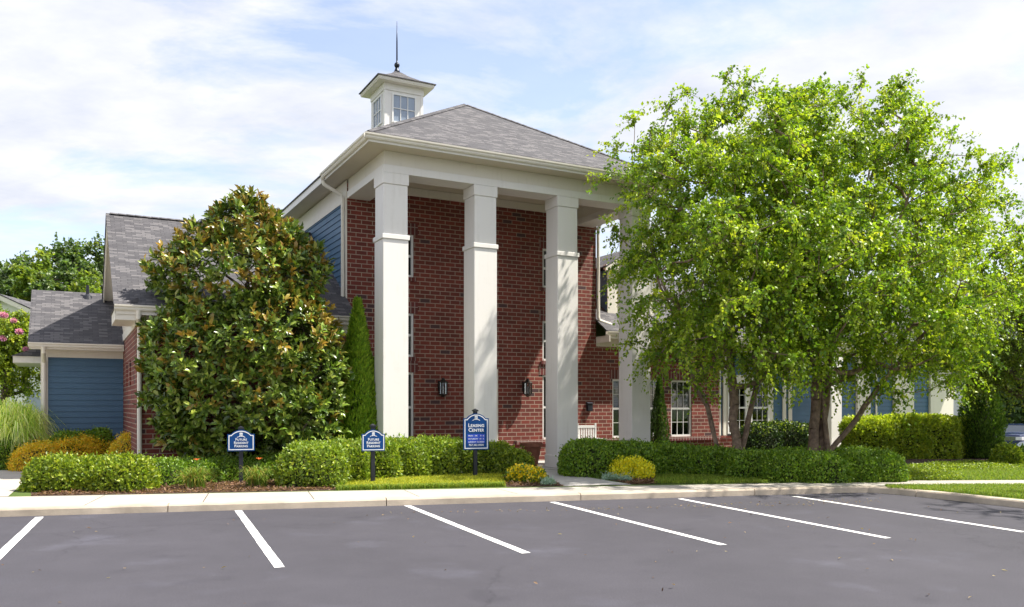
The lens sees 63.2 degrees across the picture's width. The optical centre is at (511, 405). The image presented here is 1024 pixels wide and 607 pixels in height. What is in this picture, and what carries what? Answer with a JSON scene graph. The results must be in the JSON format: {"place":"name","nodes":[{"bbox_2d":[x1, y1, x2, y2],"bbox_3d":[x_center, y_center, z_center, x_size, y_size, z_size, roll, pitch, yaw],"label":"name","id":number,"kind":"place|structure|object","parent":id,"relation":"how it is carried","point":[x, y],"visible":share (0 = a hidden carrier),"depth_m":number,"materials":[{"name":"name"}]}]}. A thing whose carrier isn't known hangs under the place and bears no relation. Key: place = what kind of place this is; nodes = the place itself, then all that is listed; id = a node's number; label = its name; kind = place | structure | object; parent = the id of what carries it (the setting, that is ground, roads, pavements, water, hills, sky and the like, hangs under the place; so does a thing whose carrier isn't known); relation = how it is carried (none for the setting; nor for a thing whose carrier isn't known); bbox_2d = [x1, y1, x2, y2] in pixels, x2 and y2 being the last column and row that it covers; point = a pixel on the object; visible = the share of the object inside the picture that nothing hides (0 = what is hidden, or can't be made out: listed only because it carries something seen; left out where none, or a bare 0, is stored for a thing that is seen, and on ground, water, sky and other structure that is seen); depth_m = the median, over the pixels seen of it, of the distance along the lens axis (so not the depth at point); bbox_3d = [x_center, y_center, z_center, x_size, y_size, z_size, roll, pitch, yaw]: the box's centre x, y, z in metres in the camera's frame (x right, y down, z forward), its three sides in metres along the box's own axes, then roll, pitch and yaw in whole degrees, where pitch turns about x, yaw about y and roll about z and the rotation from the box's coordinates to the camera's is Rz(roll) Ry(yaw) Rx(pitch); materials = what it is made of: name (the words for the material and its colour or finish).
{"place":"outdoors","nodes":[
{"label":"outdoors","id":0,"kind":"place"},
{"bbox_2d":[0,470,22,495],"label":"side path","id":1,"kind":"structure","parent":0,"point":[9,482],"depth_m":17.30,"materials":[{"name":"concrete"}]},
{"bbox_2d":[0,396,66,450],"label":"ornamental grass","id":2,"kind":"object","parent":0,"point":[19,422],"depth_m":21.21,"materials":[{"name":"green plant"}]},
{"bbox_2d":[339,472,504,487],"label":"grass","id":3,"kind":"structure","parent":0,"point":[472,478],"depth_m":17.14,"materials":[{"name":"green plant"}]},
{"bbox_2d":[0,493,1023,606],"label":"parking lot","id":4,"kind":"structure","parent":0,"point":[369,556],"depth_m":9.40,"materials":[{"name":"grey asphalt"}]},
{"bbox_2d":[0,517,42,558],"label":"stall line","id":5,"kind":"object","parent":4,"relation":"on","point":[13,541],"visible":1,"depth_m":10.82,"materials":[{"name":"paint"}]},
{"bbox_2d":[235,510,283,567],"bbox_3d":[-3.444,1.696,11.140,0.116,0.001,5.181,0,0,-23],"label":"stall line","id":6,"kind":"object","parent":4,"relation":"on","point":[273,558],"visible":1,"depth_m":10.42,"materials":[{"name":"paint"}]},
{"bbox_2d":[404,505,529,552],"bbox_3d":[-0.814,1.696,11.904,0.116,0.001,5.003,0,0,-23],"label":"stall line","id":7,"kind":"object","parent":4,"relation":"on","point":[512,547],"visible":1,"depth_m":11.25,"materials":[{"name":"paint"}]},
{"bbox_2d":[2,505,1006,603],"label":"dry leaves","id":8,"kind":"object","parent":4,"relation":"on","point":[655,561],"visible":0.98,"depth_m":9.21,"materials":[{"name":"brown plant"}]},
{"bbox_2d":[0,485,1023,516],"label":"curb","id":9,"kind":"structure","parent":4,"relation":"on","point":[243,505],"depth_m":14.40,"materials":[{"name":"concrete"}]},
{"bbox_2d":[391,499,879,513],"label":"dry leaves","id":10,"kind":"object","parent":4,"relation":"on","point":[689,505],"visible":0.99,"depth_m":14.13,"materials":[{"name":"brown plant"}]},
{"bbox_2d":[551,502,726,544],"bbox_3d":[1.647,1.696,12.438,0.116,0.001,4.913,0,0,-22],"label":"stall line","id":11,"kind":"object","parent":4,"relation":"on","point":[682,534],"visible":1,"depth_m":11.81,"materials":[{"name":"paint"}]},
{"bbox_2d":[681,499,889,537],"bbox_3d":[3.949,1.696,12.959,0.116,0.001,4.866,0,0,-21],"label":"stall line","id":12,"kind":"object","parent":4,"relation":"on","point":[790,519],"visible":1,"depth_m":12.33,"materials":[{"name":"paint"}]},
{"bbox_2d":[793,496,1023,531],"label":"stall line","id":13,"kind":"object","parent":4,"relation":"on","point":[917,515],"visible":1,"depth_m":12.89,"materials":[{"name":"paint"}]},
{"bbox_2d":[0,480,1023,506],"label":"sidewalk","id":14,"kind":"structure","parent":0,"point":[29,501],"depth_m":14.80,"materials":[{"name":"concrete"}]},
{"bbox_2d":[0,439,1023,499],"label":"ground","id":15,"kind":"structure","parent":0,"point":[15,493],"depth_m":15.93,"materials":[{"name":"plant"}]},
{"bbox_2d":[0,256,28,296],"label":"broadleaf tree","id":16,"kind":"object","parent":15,"relation":"on","point":[4,282],"visible":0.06,"depth_m":61.52,"materials":[{"name":"green plant"}]},
{"bbox_2d":[0,250,34,291],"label":"broadleaf tree","id":17,"kind":"object","parent":15,"relation":"on","point":[29,260],"visible":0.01,"depth_m":63.43,"materials":[{"name":"green plant"}]},
{"bbox_2d":[0,304,40,409],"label":"crape myrtle","id":18,"kind":"object","parent":15,"relation":"on","point":[14,331],"visible":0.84,"depth_m":25.63,"materials":[{"name":"green plant"}]},
{"bbox_2d":[0,294,40,423],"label":"neighbour house","id":19,"kind":"structure","parent":15,"relation":"on","point":[12,304],"depth_m":44.08,"materials":[{"name":"white plastic"}]},
{"bbox_2d":[26,391,40,417],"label":"house window","id":20,"kind":"structure","parent":19,"relation":"in","point":[36,399],"depth_m":44.15,"materials":[{"name":"glass"}]},
{"bbox_2d":[0,437,41,469],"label":"hedge","id":21,"kind":"object","parent":15,"relation":"on","point":[6,452],"visible":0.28,"depth_m":20.53,"materials":[{"name":"green plant"}]},
{"bbox_2d":[8,263,37,301],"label":"broadleaf tree","id":22,"kind":"object","parent":15,"relation":"on","point":[23,275],"visible":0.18,"depth_m":56.71,"materials":[{"name":"green plant"}]},
{"bbox_2d":[23,279,55,301],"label":"broadleaf tree","id":23,"kind":"object","parent":15,"relation":"on","point":[36,285],"visible":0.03,"depth_m":56.42,"materials":[{"name":"green plant"}]},
{"bbox_2d":[26,247,54,296],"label":"broadleaf tree","id":24,"kind":"object","parent":15,"relation":"on","point":[39,266],"visible":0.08,"depth_m":61.76,"materials":[{"name":"green plant"}]},
{"bbox_2d":[28,232,68,279],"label":"broadleaf tree","id":25,"kind":"object","parent":15,"relation":"on","point":[53,266],"visible":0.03,"depth_m":65.18,"materials":[{"name":"green plant"}]},
{"bbox_2d":[0,254,103,286],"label":"wood","id":26,"kind":"object","parent":15,"relation":"on","point":[73,277],"depth_m":75.18,"materials":[{"name":"green plant"}]},
{"bbox_2d":[40,259,78,291],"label":"broadleaf tree","id":27,"kind":"object","parent":15,"relation":"on","point":[66,272],"visible":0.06,"depth_m":57.78,"materials":[{"name":"green plant"}]},
{"bbox_2d":[49,237,94,292],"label":"broadleaf tree","id":28,"kind":"object","parent":15,"relation":"on","point":[72,254],"visible":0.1,"depth_m":63.64,"materials":[{"name":"green plant"}]},
{"bbox_2d":[66,268,101,292],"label":"broadleaf tree","id":29,"kind":"object","parent":15,"relation":"on","point":[83,280],"visible":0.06,"depth_m":57.54,"materials":[{"name":"green plant"}]},
{"bbox_2d":[73,231,104,290],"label":"broadleaf tree","id":30,"kind":"object","parent":15,"relation":"on","point":[99,261],"visible":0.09,"depth_m":65.70,"materials":[{"name":"green plant"}]},
{"bbox_2d":[31,479,562,495],"bbox_3d":[-5.346,1.577,20.477,12.730,0.001,11.858,0,0,0],"label":"mulch bed","id":31,"kind":"object","parent":15,"relation":"on","point":[265,490],"visible":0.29,"depth_m":15.34,"materials":[{"name":"brown wood bark mulch"}]},
{"bbox_2d":[5,430,118,471],"bbox_3d":[-11.218,1.138,21.051,2.791,1.061,1.818,0,0,-38],"label":"golden shrub","id":32,"kind":"object","parent":31,"relation":"on","point":[22,455],"visible":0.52,"depth_m":20.50,"materials":[{"name":"yellow plant"}]},
{"bbox_2d":[48,425,115,452],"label":"hedge","id":33,"kind":"object","parent":31,"relation":"on","point":[105,432],"visible":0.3,"depth_m":21.36,"materials":[{"name":"green plant"}]},
{"bbox_2d":[17,450,162,491],"bbox_3d":[-7.923,1.256,15.740,2.553,0.875,1.359,0,0,0],"label":"clipped hedge","id":34,"kind":"object","parent":31,"relation":"on","point":[119,472],"visible":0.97,"depth_m":15.32,"materials":[{"name":"green plant"}]},
{"bbox_2d":[106,431,131,454],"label":"golden shrub","id":35,"kind":"object","parent":31,"relation":"on","point":[124,445],"visible":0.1,"depth_m":20.20,"materials":[{"name":"yellow plant"}]},
{"bbox_2d":[175,459,213,487],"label":"day lily","id":36,"kind":"object","parent":31,"relation":"on","point":[191,478],"visible":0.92,"depth_m":15.83,"materials":[{"name":"green plant"}]},
{"bbox_2d":[151,447,281,485],"bbox_3d":[-6.058,1.279,17.645,3.847,0.762,1.763,0,0,-32],"label":"hedge","id":37,"kind":"object","parent":31,"relation":"on","point":[221,469],"visible":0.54,"depth_m":17.21,"materials":[{"name":"green plant"}]},
{"bbox_2d":[227,426,254,481],"bbox_3d":[-5.545,1.045,17.040,0.530,1.270,0.138,0,0,-20],"label":"sign","id":38,"kind":"object","parent":31,"relation":"on","point":[240,440],"visible":1,"depth_m":16.99,"materials":[{"name":"blue metal"}]},
{"bbox_2d":[133,184,361,460],"bbox_3d":[-5.838,-1.680,18.589,4.978,6.563,3.362,0,0,0],"label":"magnolia tree","id":39,"kind":"object","parent":31,"relation":"on","point":[288,249],"visible":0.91,"depth_m":17.81,"materials":[{"name":"green plant"}]},
{"bbox_2d":[232,458,275,486],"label":"day lily","id":40,"kind":"object","parent":31,"relation":"on","point":[257,477],"visible":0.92,"depth_m":16.09,"materials":[{"name":"green plant"}]},
{"bbox_2d":[331,296,377,439],"bbox_3d":[-3.570,-0.462,19.328,1.486,4.226,1.457,0,0,0],"label":"arborvitae","id":41,"kind":"object","parent":31,"relation":"on","point":[359,417],"visible":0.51,"depth_m":19.00,"materials":[{"name":"green plant"}]},
{"bbox_2d":[272,432,483,487],"bbox_3d":[-2.812,1.139,18.184,2.225,1.109,5.607,0,0,40],"label":"clipped hedge","id":42,"kind":"object","parent":31,"relation":"on","point":[334,461],"visible":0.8,"depth_m":17.31,"materials":[{"name":"green plant"}]},
{"bbox_2d":[477,438,535,473],"bbox_3d":[-0.262,1.227,19.773,1.693,0.907,1.572,0,0,0],"label":"clipped hedge","id":43,"kind":"object","parent":31,"relation":"on","point":[499,457],"visible":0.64,"depth_m":19.29,"materials":[{"name":"green plant"}]},
{"bbox_2d":[502,462,548,482],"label":"yellow flowers","id":44,"kind":"object","parent":31,"relation":"on","point":[524,472],"visible":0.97,"depth_m":17.09,"materials":[{"name":"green plant"}]},
{"bbox_2d":[503,473,564,485],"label":"mulch chips","id":45,"kind":"object","parent":31,"relation":"on","point":[513,483],"visible":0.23,"depth_m":16.55,"materials":[{"name":"brown wood"}]},
{"bbox_2d":[540,473,556,484],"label":"silver plant","id":46,"kind":"object","parent":31,"relation":"on","point":[546,480],"visible":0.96,"depth_m":16.54,"materials":[{"name":"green plant"}]},
{"bbox_2d":[11,31,952,469],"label":"leasing office","id":47,"kind":"structure","parent":15,"relation":"on","point":[461,249],"depth_m":22.02,"materials":[{"name":"red brick"}]},
{"bbox_2d":[408,235,412,276],"bbox_3d":[-3.034,-3.940,21.769,0.940,1.120,0.090,0,0,-28],"label":"window","id":48,"kind":"structure","parent":47,"relation":"in","point":[410,256],"depth_m":21.95,"materials":[{"name":"white plastic"}]},
{"bbox_2d":[408,313,412,356],"bbox_3d":[-3.042,-1.860,21.784,0.940,1.140,0.125,0,0,-28],"label":"window","id":49,"kind":"structure","parent":47,"relation":"in","point":[410,320],"depth_m":21.95,"materials":[{"name":"white plastic"}]},
{"bbox_2d":[408,372,412,435],"bbox_3d":[-3.042,0.040,21.784,0.940,1.840,0.125,0,0,-28],"label":"window","id":50,"kind":"structure","parent":47,"relation":"in","point":[410,375],"depth_m":21.99,"materials":[{"name":"white plastic"}]},
{"bbox_2d":[438,378,447,396],"bbox_3d":[-1.840,-0.490,22.145,0.288,0.520,0.322,0,0,-28],"label":"wall lantern","id":51,"kind":"object","parent":47,"relation":"attached to","point":[443,390],"depth_m":22.09,"materials":[{"name":"brown metal"}]},
{"bbox_2d":[522,378,531,396],"bbox_3d":[0.429,-0.510,23.352,0.288,0.520,0.322,0,0,-28],"label":"wall lantern","id":52,"kind":"object","parent":47,"relation":"attached to","point":[526,390],"depth_m":23.29,"materials":[{"name":"brown metal"}]},
{"bbox_2d":[520,442,542,465],"bbox_3d":[0.500,1.250,21.535,0.580,0.600,0.580,0,0,-28],"label":"planter","id":53,"kind":"object","parent":47,"relation":"on","point":[533,448],"visible":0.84,"depth_m":21.34,"materials":[{"name":"wood"}]},
{"bbox_2d":[543,249,545,286],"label":"window","id":54,"kind":"structure","parent":47,"relation":"in","point":[544,268],"depth_m":23.82,"materials":[{"name":"white plastic"}]},
{"bbox_2d":[543,321,545,360],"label":"window","id":55,"kind":"structure","parent":47,"relation":"in","point":[544,322],"depth_m":23.84,"materials":[{"name":"white plastic"}]},
{"bbox_2d":[543,375,545,438],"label":"window","id":56,"kind":"structure","parent":47,"relation":"in","point":[544,376],"depth_m":23.95,"materials":[{"name":"white plastic"}]},
{"bbox_2d":[586,402,593,410],"bbox_3d":[2.282,0.020,24.447,0.190,0.260,0.128,0,0,-28],"label":"wall box","id":57,"kind":"object","parent":47,"relation":"attached to","point":[589,406],"visible":1,"depth_m":24.41,"materials":[{"name":"black paint"}]},
{"bbox_2d":[578,423,605,438],"bbox_3d":[2.190,1.014,23.340,0.660,1.048,1.000,0,0,-22],"label":"railing","id":58,"kind":"object","parent":47,"relation":"on","point":[589,427],"visible":0.19,"depth_m":23.55,"materials":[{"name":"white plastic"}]},
{"bbox_2d":[612,379,618,437],"bbox_3d":[3.328,0.080,25.170,0.830,1.760,0.125,0,0,-28],"label":"window","id":59,"kind":"structure","parent":47,"relation":"in","point":[613,380],"depth_m":25.08,"materials":[{"name":"white plastic"}]},
{"bbox_2d":[650,380,656,422],"bbox_3d":[4.239,0.080,25.657,0.830,1.760,0.125,0,0,-28],"label":"window","id":60,"kind":"structure","parent":47,"relation":"in","point":[653,386],"depth_m":25.76,"materials":[{"name":"white plastic"}]},
{"bbox_2d":[671,380,690,436],"bbox_3d":[5.280,0.080,26.209,0.830,1.760,0.125,0,0,-28],"label":"window","id":61,"kind":"structure","parent":47,"relation":"in","point":[679,387],"depth_m":26.25,"materials":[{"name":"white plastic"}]},
{"bbox_2d":[727,382,746,433],"bbox_3d":[7.408,0.060,27.457,0.820,1.720,0.090,0,0,-28],"label":"window","id":62,"kind":"structure","parent":47,"relation":"in","point":[742,412],"depth_m":27.56,"materials":[{"name":"white plastic"}]},
{"bbox_2d":[751,383,768,422],"bbox_3d":[8.309,0.060,27.936,0.820,1.720,0.090,0,0,-28],"label":"window","id":63,"kind":"structure","parent":47,"relation":"in","point":[758,414],"depth_m":27.98,"materials":[{"name":"white plastic"}]},
{"bbox_2d":[652,481,770,483],"bbox_3d":[4.118,1.570,17.767,2.583,0.001,1.894,0,0,0],"label":"grass strip","id":64,"kind":"object","parent":15,"relation":"on","point":[694,482],"depth_m":16.85,"materials":[{"name":"plant"}]},
{"bbox_2d":[904,458,987,462],"bbox_3d":[12.855,1.576,26.271,5.788,0.001,9.459,0,0,32],"label":"mulch bed","id":65,"kind":"object","parent":15,"relation":"on","point":[919,460],"depth_m":24.04,"materials":[{"name":"brown soil"}]},
{"bbox_2d":[837,412,974,458],"bbox_3d":[12.316,0.944,25.568,4.567,1.571,2.029,0,0,0],"label":"tall hedge","id":66,"kind":"object","parent":65,"relation":"on","point":[938,436],"visible":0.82,"depth_m":24.80,"materials":[{"name":"green plant"}]},
{"bbox_2d":[955,372,1008,458],"bbox_3d":[14.185,0.096,25.195,1.462,3.109,1.458,0,0,0],"label":"arborvitae","id":67,"kind":"object","parent":65,"relation":"on","point":[987,428],"visible":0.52,"depth_m":24.78,"materials":[{"name":"green plant"}]},
{"bbox_2d":[986,441,1023,464],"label":"shrub","id":68,"kind":"object","parent":65,"relation":"on","point":[1010,453],"visible":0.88,"depth_m":21.92,"materials":[{"name":"green plant"}]},
{"bbox_2d":[885,482,1023,498],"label":"grass","id":69,"kind":"structure","parent":15,"relation":"on","point":[1013,490],"depth_m":15.65,"materials":[{"name":"green plant"}]},
{"bbox_2d":[915,257,1023,419],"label":"shade tree","id":70,"kind":"object","parent":15,"relation":"on","point":[1016,373],"visible":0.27,"depth_m":22.99,"materials":[{"name":"green plant"}]},
{"bbox_2d":[932,278,1023,414],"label":"apartment building","id":71,"kind":"structure","parent":15,"relation":"on","point":[955,408],"depth_m":65.33,"materials":[{"name":"white plastic"}]},
{"bbox_2d":[988,352,1023,424],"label":"broadleaf tree","id":72,"kind":"object","parent":15,"relation":"on","point":[1014,417],"visible":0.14,"depth_m":55.73,"materials":[{"name":"green plant"}]},
{"bbox_2d":[1010,376,1023,422],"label":"broadleaf tree","id":73,"kind":"object","parent":15,"relation":"on","point":[1019,406],"visible":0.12,"depth_m":56.13,"materials":[{"name":"green plant"}]},
{"label":"right mulch bed","id":74,"kind":"structure","parent":15,"relation":"on","visible":0},
{"bbox_2d":[601,470,613,479],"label":"silver plant","id":75,"kind":"object","parent":74,"relation":"on","point":[604,476],"visible":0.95,"depth_m":17.82,"materials":[{"name":"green plant"}]},
{"bbox_2d":[607,471,620,479],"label":"silver plant","id":76,"kind":"object","parent":74,"relation":"on","point":[614,476],"visible":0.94,"depth_m":17.78,"materials":[{"name":"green plant"}]},
{"bbox_2d":[620,472,634,480],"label":"silver plant","id":77,"kind":"object","parent":74,"relation":"on","point":[627,477],"visible":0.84,"depth_m":17.45,"materials":[{"name":"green plant"}]},
{"bbox_2d":[606,455,655,478],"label":"yellow shrub","id":78,"kind":"object","parent":74,"relation":"on","point":[643,469],"visible":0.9,"depth_m":18.02,"materials":[{"name":"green plant"}]},
{"bbox_2d":[616,475,656,483],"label":"mulch chips","id":79,"kind":"object","parent":74,"relation":"on","point":[637,480],"visible":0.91,"depth_m":17.15,"materials":[{"name":"brown wood"}]},
{"bbox_2d":[650,375,670,442],"bbox_3d":[4.427,0.351,24.988,0.685,2.598,0.716,0,0,-26],"label":"cypress","id":80,"kind":"object","parent":74,"relation":"on","point":[658,420],"visible":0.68,"depth_m":24.86,"materials":[{"name":"green plant"}]},
{"bbox_2d":[555,435,855,482],"bbox_3d":[4.273,1.166,19.045,6.477,1.025,3.178,0,0,17],"label":"clipped hedge","id":81,"kind":"object","parent":74,"relation":"on","point":[589,457],"visible":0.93,"depth_m":18.41,"materials":[{"name":"green plant"}]},
{"bbox_2d":[584,65,882,449],"bbox_3d":[5.282,-3.225,19.175,7.272,9.681,6.327,0,0,-38],"label":"river birch","id":82,"kind":"object","parent":74,"relation":"on","point":[720,303],"visible":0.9,"depth_m":17.93,"materials":[{"name":"green plant"}]},
{"bbox_2d":[739,418,808,450],"bbox_3d":[8.278,1.026,25.462,3.146,1.348,1.375,0,0,-19],"label":"holly hedge","id":83,"kind":"object","parent":74,"relation":"on","point":[775,433],"visible":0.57,"depth_m":25.02,"materials":[{"name":"green plant"}]},
{"bbox_2d":[764,443,873,454],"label":"hedge","id":84,"kind":"object","parent":74,"relation":"on","point":[844,450],"visible":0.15,"depth_m":20.96,"materials":[{"name":"green plant"}]},
{"bbox_2d":[838,446,881,482],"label":"round shrub","id":85,"kind":"object","parent":74,"relation":"on","point":[863,468],"visible":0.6,"depth_m":17.19,"materials":[{"name":"green plant"}]},
{"bbox_2d":[710,64,1023,451],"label":"river birch","id":86,"kind":"object","parent":74,"relation":"on","point":[901,267],"visible":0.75,"depth_m":18.09,"materials":[{"name":"green plant"}]},
{"bbox_2d":[860,446,910,481],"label":"round shrub","id":87,"kind":"object","parent":74,"relation":"on","point":[892,465],"visible":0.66,"depth_m":17.25,"materials":[{"name":"green plant"}]},
{"label":"grass strip","id":88,"kind":"structure","parent":15,"relation":"on","visible":0},
{"bbox_2d":[361,424,384,480],"bbox_3d":[-2.814,1.020,16.840,0.470,1.320,0.138,0,0,-20],"label":"sign","id":89,"kind":"object","parent":88,"relation":"on","point":[372,440],"visible":1,"depth_m":16.80,"materials":[{"name":"blue metal"}]},
{"bbox_2d":[335,481,505,490],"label":"grass","id":90,"kind":"structure","parent":88,"relation":"on","point":[412,486],"depth_m":15.92,"materials":[{"name":"green plant"}]},
{"bbox_2d":[463,409,488,475],"bbox_3d":[-0.806,0.870,18.290,0.580,1.620,0.138,0,0,-20],"label":"sign","id":91,"kind":"object","parent":88,"relation":"on","point":[475,431],"visible":1,"depth_m":18.24,"materials":[{"name":"blue metal"}]},
{"bbox_2d":[0,0,1023,294],"label":"sky","id":92,"kind":"structure","parent":0,"point":[155,108],"materials":[{"name":"white"}]},
{"bbox_2d":[545,470,628,485],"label":"entrance path","id":93,"kind":"structure","parent":0,"point":[570,481],"depth_m":17.41,"materials":[{"name":"concrete"}]},
{"bbox_2d":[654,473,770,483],"bbox_3d":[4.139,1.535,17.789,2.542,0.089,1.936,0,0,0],"label":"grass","id":94,"kind":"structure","parent":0,"point":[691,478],"depth_m":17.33,"materials":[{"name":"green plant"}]},
{"bbox_2d":[907,459,1023,480],"bbox_3d":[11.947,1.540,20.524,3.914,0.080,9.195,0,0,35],"label":"grass","id":95,"kind":"structure","parent":0,"point":[991,474],"depth_m":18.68,"materials":[{"name":"green plant"}]},
{"label":"lower parking lot","id":96,"kind":"structure","parent":0,"visible":0},
{"bbox_2d":[998,423,1023,444],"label":"parked car","id":97,"kind":"object","parent":96,"relation":"on","point":[1014,433],"visible":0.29,"depth_m":49.02,"materials":[{"name":"blue paint"}]}
]}

